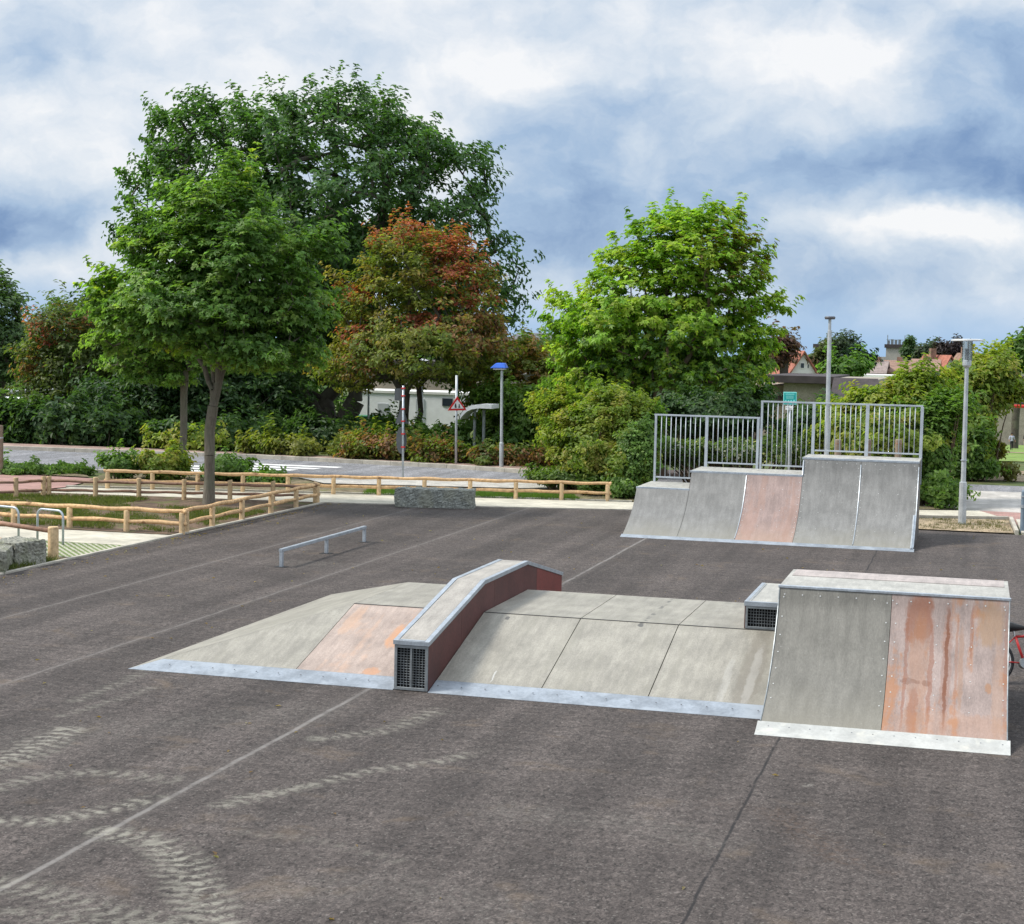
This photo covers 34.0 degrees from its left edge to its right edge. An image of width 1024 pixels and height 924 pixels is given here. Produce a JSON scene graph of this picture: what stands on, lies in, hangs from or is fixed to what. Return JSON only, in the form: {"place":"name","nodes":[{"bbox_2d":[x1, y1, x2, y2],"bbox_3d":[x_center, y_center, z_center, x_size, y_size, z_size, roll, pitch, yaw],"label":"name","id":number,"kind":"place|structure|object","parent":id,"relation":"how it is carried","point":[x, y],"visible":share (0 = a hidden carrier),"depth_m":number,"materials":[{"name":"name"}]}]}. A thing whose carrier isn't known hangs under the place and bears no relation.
{"place":"outdoors","nodes":[
{"label":"outdoors","id":0,"kind":"place"},
{"bbox_2d":[0,474,92,490],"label":"red path","id":1,"kind":"structure","parent":0,"point":[9,487],"depth_m":48.55,"materials":[{"name":"brick"}]},
{"bbox_2d":[24,473,88,476],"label":"soil","id":2,"kind":"structure","parent":0,"point":[80,475],"depth_m":50.91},
{"bbox_2d":[0,448,97,476],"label":"ground ivy bed","id":3,"kind":"object","parent":2,"relation":"on","point":[12,468],"visible":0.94,"depth_m":51.22,"materials":[{"name":"green plant"}]},
{"bbox_2d":[0,492,149,502],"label":"grass","id":4,"kind":"structure","parent":0,"point":[99,498],"depth_m":43.45,"materials":[{"name":"green plant"}]},
{"bbox_2d":[46,541,121,556],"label":"lattice paving","id":5,"kind":"structure","parent":0,"point":[84,549],"depth_m":33.47,"materials":[{"name":"beige concrete"}]},
{"bbox_2d":[0,526,174,545],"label":"pale path","id":6,"kind":"structure","parent":0,"point":[100,537],"depth_m":35.50,"materials":[{"name":"concrete"}]},
{"bbox_2d":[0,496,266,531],"bbox_3d":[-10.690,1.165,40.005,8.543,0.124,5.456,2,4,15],"label":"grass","id":7,"kind":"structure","parent":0,"point":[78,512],"depth_m":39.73,"materials":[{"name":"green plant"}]},
{"bbox_2d":[0,492,313,534],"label":"soil","id":8,"kind":"structure","parent":0,"point":[153,501],"depth_m":41.27,"materials":[{"name":"soil"}]},
{"bbox_2d":[0,501,187,534],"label":"timber rail","id":9,"kind":"object","parent":8,"relation":"on","point":[70,518],"visible":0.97,"depth_m":36.74,"materials":[{"name":"wood"}]},
{"bbox_2d":[71,139,353,503],"bbox_3d":[-7.666,-3.492,42.523,7.036,9.198,5.499,5,5,43],"label":"maple tree","id":10,"kind":"object","parent":8,"relation":"on","point":[162,312],"visible":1,"depth_m":41.60,"materials":[{"name":"green plant"}]},
{"bbox_2d":[3,443,688,476],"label":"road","id":11,"kind":"structure","parent":0,"point":[229,452],"depth_m":61.67,"materials":[{"name":"asphalt"}]},
{"bbox_2d":[448,375,465,463],"bbox_3d":[-1.937,-1.432,58.541,0.720,3.185,0.133,-2,5,-26],"label":"traffic sign","id":12,"kind":"object","parent":11,"relation":"on","point":[456,405],"visible":0.94,"depth_m":58.47,"materials":[{"name":"metal"}]},
{"bbox_2d":[81,473,633,500],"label":"soil","id":13,"kind":"structure","parent":0,"point":[303,480],"depth_m":48.23,"materials":[{"name":"soil"}]},
{"bbox_2d":[93,438,145,478],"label":"rose shrub","id":14,"kind":"object","parent":13,"relation":"on","point":[119,461],"visible":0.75,"depth_m":49.75,"materials":[{"name":"green plant"}]},
{"bbox_2d":[129,436,197,480],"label":"rose shrub","id":15,"kind":"object","parent":13,"relation":"on","point":[174,458],"visible":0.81,"depth_m":49.89,"materials":[{"name":"green plant"}]},
{"bbox_2d":[198,446,259,481],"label":"rose shrub","id":16,"kind":"object","parent":13,"relation":"on","point":[224,464],"visible":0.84,"depth_m":49.69,"materials":[{"name":"green plant"}]},
{"bbox_2d":[236,460,292,483],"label":"rose shrub","id":17,"kind":"object","parent":13,"relation":"on","point":[265,478],"visible":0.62,"depth_m":49.04,"materials":[{"name":"green plant"}]},
{"bbox_2d":[363,488,580,499],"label":"grass","id":18,"kind":"structure","parent":13,"relation":"on","point":[571,496],"depth_m":46.89,"materials":[{"name":"green plant"}]},
{"bbox_2d":[518,453,607,494],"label":"grassy bush","id":19,"kind":"object","parent":13,"relation":"on","point":[538,474],"visible":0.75,"depth_m":48.50,"materials":[{"name":"green plant"}]},
{"bbox_2d":[300,477,558,488],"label":"grey pavement","id":20,"kind":"structure","parent":0,"point":[419,483],"depth_m":50.45,"materials":[{"name":"concrete"}]},
{"bbox_2d":[395,386,407,476],"bbox_3d":[-3.441,-0.836,51.805,0.440,3.052,0.107,2,4,15],"label":"traffic sign","id":21,"kind":"object","parent":20,"relation":"on","point":[401,439],"visible":0.96,"depth_m":51.80,"materials":[{"name":"metal"}]},
{"bbox_2d":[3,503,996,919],"bbox_3d":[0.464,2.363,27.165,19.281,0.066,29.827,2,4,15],"label":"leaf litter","id":22,"kind":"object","parent":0,"point":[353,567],"visible":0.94,"depth_m":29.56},
{"bbox_2d":[0,550,1023,923],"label":"asphalt ground","id":23,"kind":"structure","parent":0,"point":[440,808],"depth_m":15.72,"materials":[{"name":"asphalt"}]},
{"bbox_2d":[128,582,774,718],"bbox_3d":[-0.071,2.275,23.660,8.070,0.655,7.000,2,4,15],"label":"funbox","id":24,"kind":"object","parent":23,"relation":"on","point":[613,649],"visible":0.94,"depth_m":21.39,"materials":[{"name":"concrete"}]},
{"bbox_2d":[744,583,778,629],"bbox_3d":[3.520,1.928,22.458,0.580,0.356,1.850,2,4,15],"label":"ledge box","id":25,"kind":"object","parent":24,"relation":"on","point":[761,603],"visible":0.63,"depth_m":21.66,"materials":[{"name":"concrete"}]},
{"bbox_2d":[393,559,562,691],"bbox_3d":[-0.314,2.049,23.630,0.460,1.065,6.840,2,4,15],"label":"grind ledge","id":26,"kind":"object","parent":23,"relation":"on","point":[429,639],"visible":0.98,"depth_m":21.61,"materials":[{"name":"concrete"}]},
{"bbox_2d":[754,569,1010,755],"bbox_3d":[4.438,2.247,19.676,2.710,1.443,3.350,2,4,15],"label":"quarter pipe","id":27,"kind":"object","parent":23,"relation":"on","point":[931,654],"visible":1,"depth_m":19.25,"materials":[{"name":"concrete"}]},
{"bbox_2d":[1009,622,1023,675],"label":"bicycle","id":28,"kind":"object","parent":23,"relation":"on","point":[1014,627],"visible":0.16,"depth_m":21.70,"materials":[{"name":"metal"}]},
{"bbox_2d":[0,0,1023,356],"label":"sky","id":29,"kind":"structure","parent":0,"point":[880,143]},
{"bbox_2d":[3,449,1023,491],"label":"road","id":30,"kind":"structure","parent":0,"point":[53,457],"depth_m":56.44,"materials":[{"name":"asphalt"}]},
{"bbox_2d":[4,350,1023,534],"bbox_3d":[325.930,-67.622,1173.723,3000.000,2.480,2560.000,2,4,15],"label":"ground","id":31,"kind":"structure","parent":0,"point":[1003,483],"depth_m":56.70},
{"bbox_2d":[0,475,46,496],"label":"timber rail","id":32,"kind":"object","parent":31,"relation":"on","point":[15,482],"visible":0.96,"depth_m":43.55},
{"bbox_2d":[0,259,52,398],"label":"broadleaf tree","id":33,"kind":"object","parent":31,"relation":"on","point":[11,331],"visible":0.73,"depth_m":87.46,"materials":[{"name":"green plant"}]},
{"bbox_2d":[0,521,58,558],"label":"timber rail","id":34,"kind":"object","parent":31,"relation":"on","point":[53,539],"visible":0.68,"depth_m":31.75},
{"bbox_2d":[0,279,119,404],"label":"rowan tree","id":35,"kind":"object","parent":31,"relation":"on","point":[37,377],"visible":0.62,"depth_m":72.91,"materials":[{"name":"green plant"}]},
{"bbox_2d":[0,384,144,446],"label":"ivy hedge","id":36,"kind":"object","parent":31,"relation":"on","point":[77,419],"visible":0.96,"depth_m":64.51,"materials":[{"name":"green plant"}]},
{"bbox_2d":[46,278,128,385],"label":"broadleaf tree","id":37,"kind":"object","parent":31,"relation":"on","point":[70,295],"visible":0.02,"depth_m":76.64,"materials":[{"name":"green plant"}]},
{"bbox_2d":[0,502,324,574],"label":"kerb","id":38,"kind":"structure","parent":31,"relation":"on","point":[109,549],"depth_m":34.57,"materials":[{"name":"concrete"}]},
{"bbox_2d":[79,276,258,452],"bbox_3d":[-10.481,-3.174,52.520,6.175,7.087,4.451,2,4,15],"label":"maple tree","id":39,"kind":"object","parent":31,"relation":"on","point":[180,372],"visible":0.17,"depth_m":52.05,"materials":[{"name":"green plant"}]},
{"bbox_2d":[46,476,317,502],"bbox_3d":[-8.676,0.768,44.051,7.252,0.679,0.166,1,4,0],"label":"timber rail","id":40,"kind":"object","parent":31,"relation":"on","point":[184,483],"visible":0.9,"depth_m":44.01,"materials":[{"name":"wood"}]},
{"bbox_2d":[140,420,235,450],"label":"laurel hedge","id":41,"kind":"object","parent":31,"relation":"on","point":[197,437],"visible":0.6,"depth_m":63.00,"materials":[{"name":"green plant"}]},
{"bbox_2d":[92,405,287,451],"bbox_3d":[-12.377,-1.102,64.516,8.188,2.300,3.226,2,4,15],"label":"ivy hedge","id":42,"kind":"object","parent":31,"relation":"on","point":[235,422],"visible":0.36,"depth_m":63.81,"materials":[{"name":"green plant"}]},
{"bbox_2d":[54,360,335,425],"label":"elder thicket","id":43,"kind":"object","parent":31,"relation":"on","point":[150,401],"visible":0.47,"depth_m":67.57,"materials":[{"name":"green plant"}]},
{"bbox_2d":[183,483,320,531],"bbox_3d":[-6.107,1.095,40.250,0.138,0.658,7.892,2,4,15],"label":"timber rail","id":44,"kind":"object","parent":31,"relation":"on","point":[241,511],"visible":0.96,"depth_m":39.61,"materials":[{"name":"wood"}]},
{"bbox_2d":[3,446,530,472],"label":"kerb","id":45,"kind":"structure","parent":31,"relation":"on","point":[432,465],"depth_m":59.63,"materials":[{"name":"concrete"}]},
{"bbox_2d":[234,413,372,457],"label":"beech hedge","id":46,"kind":"object","parent":31,"relation":"on","point":[277,442],"visible":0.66,"depth_m":61.44,"materials":[{"name":"green plant"}]},
{"bbox_2d":[101,60,544,425],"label":"oak tree","id":47,"kind":"object","parent":31,"relation":"on","point":[281,153],"visible":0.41,"depth_m":68.19,"materials":[{"name":"green plant"}]},
{"bbox_2d":[279,398,396,451],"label":"leafy shrub","id":48,"kind":"object","parent":31,"relation":"on","point":[327,429],"visible":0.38,"depth_m":65.60,"materials":[{"name":"green plant"}]},
{"bbox_2d":[66,485,631,501],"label":"kerb","id":49,"kind":"structure","parent":31,"relation":"on","point":[67,486],"depth_m":47.03,"materials":[{"name":"concrete"}]},
{"bbox_2d":[103,469,611,500],"bbox_3d":[-4.344,0.691,46.703,14.238,0.661,0.139,1,4,2],"label":"timber rail","id":50,"kind":"object","parent":31,"relation":"on","point":[333,486],"visible":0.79,"depth_m":46.64,"materials":[{"name":"wood"}]},
{"bbox_2d":[6,297,779,437],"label":"wood","id":51,"kind":"object","parent":31,"relation":"on","point":[314,387],"depth_m":116.36,"materials":[{"name":"green plant"}]},
{"bbox_2d":[333,415,467,462],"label":"beech hedge","id":52,"kind":"object","parent":31,"relation":"on","point":[382,446],"visible":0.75,"depth_m":59.95,"materials":[{"name":"green plant"}]},
{"bbox_2d":[356,399,450,439],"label":"leafy shrub","id":53,"kind":"object","parent":31,"relation":"on","point":[421,424],"visible":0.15,"depth_m":63.72,"materials":[{"name":"green plant"}]},
{"bbox_2d":[302,201,527,428],"bbox_3d":[-3.876,-5.109,64.346,8.768,9.864,7.505,2,4,15],"label":"turning tree","id":54,"kind":"object","parent":31,"relation":"on","point":[458,347],"visible":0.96,"depth_m":63.21,"materials":[{"name":"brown plant"}]},
{"bbox_2d":[357,388,476,431],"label":"container cabin","id":55,"kind":"object","parent":31,"relation":"on","point":[437,404],"visible":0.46,"depth_m":80.04,"materials":[{"name":"metal"}]},
{"bbox_2d":[394,486,475,508],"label":"granite block","id":56,"kind":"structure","parent":31,"relation":"on","point":[434,497],"depth_m":43.47,"materials":[{"name":"stone"}]},
{"bbox_2d":[365,359,523,390],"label":"beige building","id":57,"kind":"structure","parent":31,"relation":"on","point":[392,386],"depth_m":100.97,"materials":[{"name":"paint"}]},
{"bbox_2d":[394,408,535,447],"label":"leafy shrub","id":58,"kind":"object","parent":31,"relation":"on","point":[464,430],"visible":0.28,"depth_m":62.42,"materials":[{"name":"green plant"}]},
{"bbox_2d":[326,502,631,509],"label":"kerb","id":59,"kind":"structure","parent":31,"relation":"on","point":[493,506],"depth_m":44.02,"materials":[{"name":"concrete"}]},
{"bbox_2d":[460,403,498,445],"bbox_3d":[-1.217,-1.104,61.927,1.204,2.100,1.000,2,4,15],"label":"curved canopy","id":60,"kind":"object","parent":31,"relation":"on","point":[468,412],"visible":0.84,"depth_m":61.81,"materials":[{"name":"white metal"}]},
{"bbox_2d":[406,424,557,467],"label":"beech hedge","id":61,"kind":"object","parent":31,"relation":"on","point":[488,454],"visible":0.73,"depth_m":58.58,"materials":[{"name":"green plant"}]},
{"bbox_2d":[491,363,507,466],"bbox_3d":[-0.439,-1.574,57.647,0.557,3.660,0.344,1,4,15],"label":"street lamp","id":62,"kind":"object","parent":31,"relation":"on","point":[500,366],"visible":0.96,"depth_m":57.58,"materials":[{"name":"metal"}]},
{"bbox_2d":[460,368,549,447],"bbox_3d":[0.229,-1.534,63.050,4.760,3.919,3.676,2,4,15],"label":"leafy shrub","id":63,"kind":"object","parent":31,"relation":"on","point":[517,416],"visible":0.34,"depth_m":62.68,"materials":[{"name":"green plant"}]},
{"bbox_2d":[453,321,575,444],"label":"leafy shrub","id":64,"kind":"object","parent":31,"relation":"on","point":[533,360],"visible":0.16,"depth_m":66.71,"materials":[{"name":"green plant"}]},
{"bbox_2d":[535,361,653,403],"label":"tall shrub","id":65,"kind":"object","parent":31,"relation":"on","point":[550,384],"visible":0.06,"depth_m":58.15,"materials":[{"name":"green plant"}]},
{"bbox_2d":[600,386,673,498],"bbox_3d":[3.629,-0.573,48.277,2.040,3.214,3.794,2,4,5],"label":"privet bush","id":66,"kind":"object","parent":31,"relation":"on","point":[622,488],"visible":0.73,"depth_m":47.15,"materials":[{"name":"green plant"}]},
{"bbox_2d":[529,187,805,476],"bbox_3d":[4.970,-4.308,55.634,8.343,9.652,6.548,1,4,-11],"label":"maple tree","id":67,"kind":"object","parent":31,"relation":"on","point":[613,325],"visible":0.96,"depth_m":54.31,"materials":[{"name":"green plant"}]},
{"bbox_2d":[767,315,817,382],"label":"plum tree","id":68,"kind":"object","parent":31,"relation":"on","point":[785,358],"visible":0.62,"depth_m":93.74,"materials":[{"name":"brown plant"}]},
{"bbox_2d":[766,350,818,382],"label":"gabled house","id":69,"kind":"structure","parent":31,"relation":"on","point":[801,366],"depth_m":148.25,"materials":[{"name":"paint"}]},
{"bbox_2d":[723,373,885,442],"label":"flat roof hall","id":70,"kind":"structure","parent":31,"relation":"on","point":[805,386],"depth_m":82.98,"materials":[{"name":"paint"}]},
{"bbox_2d":[808,337,834,373],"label":"birch tree","id":71,"kind":"object","parent":31,"relation":"on","point":[818,354],"visible":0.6,"depth_m":157.22,"materials":[{"name":"green plant"}]},
{"bbox_2d":[824,316,835,454],"bbox_3d":[8.634,-1.309,45.868,0.300,5.332,0.292,2,4,15],"label":"street lamp","id":72,"kind":"object","parent":31,"relation":"on","point":[828,370],"visible":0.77,"depth_m":45.77,"materials":[{"name":"metal"}]},
{"bbox_2d":[813,328,861,358],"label":"weeping birch","id":73,"kind":"object","parent":31,"relation":"on","point":[841,341],"visible":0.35,"depth_m":165.95,"materials":[{"name":"plant"}]},
{"bbox_2d":[815,342,881,376],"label":"yew bush","id":74,"kind":"object","parent":31,"relation":"on","point":[854,365],"visible":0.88,"depth_m":102.50,"materials":[{"name":"green plant"}]},
{"bbox_2d":[866,357,889,373],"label":"terrace house","id":75,"kind":"structure","parent":31,"relation":"on","point":[882,369],"depth_m":157.63,"materials":[{"name":"grey tile"}]},
{"bbox_2d":[881,335,904,360],"bbox_3d":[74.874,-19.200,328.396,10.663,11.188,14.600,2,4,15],"label":"chimney","id":76,"kind":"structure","parent":31,"relation":"on","point":[892,351],"depth_m":321.56,"materials":[{"name":"grey concrete"}]},
{"bbox_2d":[884,357,916,374],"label":"terrace house","id":77,"kind":"structure","parent":31,"relation":"on","point":[894,366],"depth_m":163.00,"materials":[{"name":"brown tile"}]},
{"bbox_2d":[898,334,916,360],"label":"cypress tree","id":78,"kind":"object","parent":31,"relation":"on","point":[908,345],"visible":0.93,"depth_m":242.29,"materials":[{"name":"green plant"}]},
{"bbox_2d":[909,336,939,360],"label":"broadleaf tree","id":79,"kind":"object","parent":31,"relation":"on","point":[921,348],"visible":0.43,"depth_m":231.40,"materials":[{"name":"green plant"}]},
{"bbox_2d":[921,348,953,366],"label":"gabled house","id":80,"kind":"structure","parent":31,"relation":"on","point":[945,359],"depth_m":180.31,"materials":[{"name":"tile"}]},
{"bbox_2d":[932,333,973,357],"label":"copper beech","id":81,"kind":"object","parent":31,"relation":"on","point":[953,349],"visible":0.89,"depth_m":220.80,"materials":[{"name":"plant"}]},
{"bbox_2d":[919,515,1018,534],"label":"kerb","id":82,"kind":"structure","parent":31,"relation":"on","point":[1013,526],"depth_m":43.46,"materials":[{"name":"concrete"}]},
{"bbox_2d":[951,411,1011,480],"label":"hornbeam bush","id":83,"kind":"object","parent":31,"relation":"on","point":[977,469],"visible":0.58,"depth_m":56.90,"materials":[{"name":"green plant"}]},
{"bbox_2d":[992,438,1023,481],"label":"golden shrub","id":84,"kind":"object","parent":31,"relation":"on","point":[1002,453],"visible":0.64,"depth_m":57.61,"materials":[{"name":"green plant"}]},
{"bbox_2d":[996,402,1023,444],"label":"garden wall","id":85,"kind":"structure","parent":31,"relation":"on","point":[1006,433],"depth_m":125.69,"materials":[{"name":"paint"}]},
{"bbox_2d":[997,318,1023,448],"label":"broadleaf tree","id":86,"kind":"object","parent":31,"relation":"on","point":[1018,347],"visible":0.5,"depth_m":104.93,"materials":[{"name":"green plant"}]},
{"bbox_2d":[51,487,995,515],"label":"pale path","id":87,"kind":"structure","parent":0,"point":[352,498],"depth_m":45.40,"materials":[{"name":"concrete"}]},
{"bbox_2d":[783,392,796,469],"bbox_3d":[7.470,-0.254,45.203,0.357,3.268,0.088,2,4,15],"label":"notice sign","id":88,"kind":"object","parent":87,"relation":"on","point":[789,396],"visible":0.75,"depth_m":45.11,"materials":[{"name":"metal"}]},
{"bbox_2d":[117,503,1023,602],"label":"asphalt ground","id":89,"kind":"structure","parent":0,"point":[467,539],"depth_m":35.38,"materials":[{"name":"asphalt"}]},
{"bbox_2d":[275,526,368,567],"bbox_3d":[-3.730,1.663,33.523,0.240,0.345,4.590,2,4,15],"label":"grind rail","id":90,"kind":"object","parent":89,"relation":"on","point":[291,547],"visible":1,"depth_m":33.50,"materials":[{"name":"metal"}]},
{"bbox_2d":[620,401,923,551],"bbox_3d":[6.040,0.182,38.478,6.440,3.068,3.580,2,4,15],"label":"stepped quarter pipe","id":91,"kind":"object","parent":89,"relation":"on","point":[865,502],"visible":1,"depth_m":38.21,"materials":[{"name":"concrete"}]},
{"bbox_2d":[619,498,955,508],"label":"soil","id":92,"kind":"structure","parent":0,"point":[924,507],"depth_m":46.28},
{"bbox_2d":[519,372,662,488],"bbox_3d":[2.497,-0.855,49.240,3.156,3.548,5.595,-1,5,-32],"label":"broom bush","id":93,"kind":"object","parent":92,"relation":"on","point":[572,423],"visible":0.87,"depth_m":48.61,"materials":[{"name":"green plant"}]},
{"bbox_2d":[650,369,782,482],"bbox_3d":[6.555,-1.163,53.748,4.749,3.692,6.283,2,4,15],"label":"dark thicket","id":94,"kind":"object","parent":92,"relation":"on","point":[699,401],"visible":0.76,"depth_m":51.53,"materials":[{"name":"green plant"}]},
{"bbox_2d":[657,423,822,482],"bbox_3d":[6.598,-0.114,49.618,5.563,2.184,2.512,2,4,15],"label":"ground cover","id":95,"kind":"object","parent":92,"relation":"on","point":[730,460],"visible":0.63,"depth_m":49.20,"materials":[{"name":"green plant"}]},
{"bbox_2d":[802,352,972,457],"bbox_3d":[10.825,-1.037,48.418,4.741,4.361,5.019,2,4,15],"label":"hazel bush","id":96,"kind":"object","parent":92,"relation":"on","point":[917,380],"visible":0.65,"depth_m":47.88,"materials":[{"name":"green plant"}]},
{"bbox_2d":[888,378,987,509],"bbox_3d":[12.164,-0.524,47.373,2.659,3.681,3.132,-1,5,-32],"label":"hazel bush","id":97,"kind":"object","parent":92,"relation":"on","point":[943,416],"visible":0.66,"depth_m":46.96,"materials":[{"name":"green plant"}]},
{"bbox_2d":[839,336,882,369],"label":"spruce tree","id":98,"kind":"object","parent":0,"point":[848,353],"visible":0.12,"depth_m":146.71,"materials":[{"name":"green plant"}]},
{"bbox_2d":[820,445,1023,461],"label":"lawn","id":99,"kind":"structure","parent":0,"point":[1015,457],"depth_m":82.22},
{"bbox_2d":[919,517,1013,532],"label":"soil","id":100,"kind":"structure","parent":0,"point":[935,522],"depth_m":41.74,"materials":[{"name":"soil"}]},
{"bbox_2d":[951,339,983,524],"bbox_3d":[11.391,-0.709,42.176,0.800,4.760,0.800,2,4,15],"label":"street lamp","id":101,"kind":"object","parent":100,"relation":"on","point":[967,345],"visible":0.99,"depth_m":42.13,"materials":[{"name":"metal"}]},
{"bbox_2d":[923,491,1020,525],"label":"parking pavement","id":102,"kind":"structure","parent":0,"point":[998,501],"depth_m":48.91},
{"bbox_2d":[764,388,840,469],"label":"dark thicket","id":103,"kind":"object","parent":102,"relation":"on","point":[805,422],"visible":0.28,"depth_m":51.89,"materials":[{"name":"green plant"}]},
{"bbox_2d":[952,471,1023,481],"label":"sand path","id":104,"kind":"structure","parent":0,"point":[1019,478],"depth_m":58.60,"materials":[{"name":"sand"}]},
{"bbox_2d":[937,336,1023,478],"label":"hornbeam bush","id":105,"kind":"object","parent":104,"relation":"on","point":[994,374],"visible":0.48,"depth_m":57.81,"materials":[{"name":"green plant"}]},
{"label":"soil","id":106,"kind":"structure","parent":0,"visible":0},
{"bbox_2d":[0,544,13,573],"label":"boulder","id":107,"kind":"object","parent":106,"relation":"on","point":[6,556],"visible":0.97,"depth_m":29.81,"materials":[{"name":"stone"}]},
{"bbox_2d":[0,536,46,566],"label":"boulder","id":108,"kind":"object","parent":106,"relation":"on","point":[31,549],"visible":0.69,"depth_m":30.87,"materials":[{"name":"stone"}]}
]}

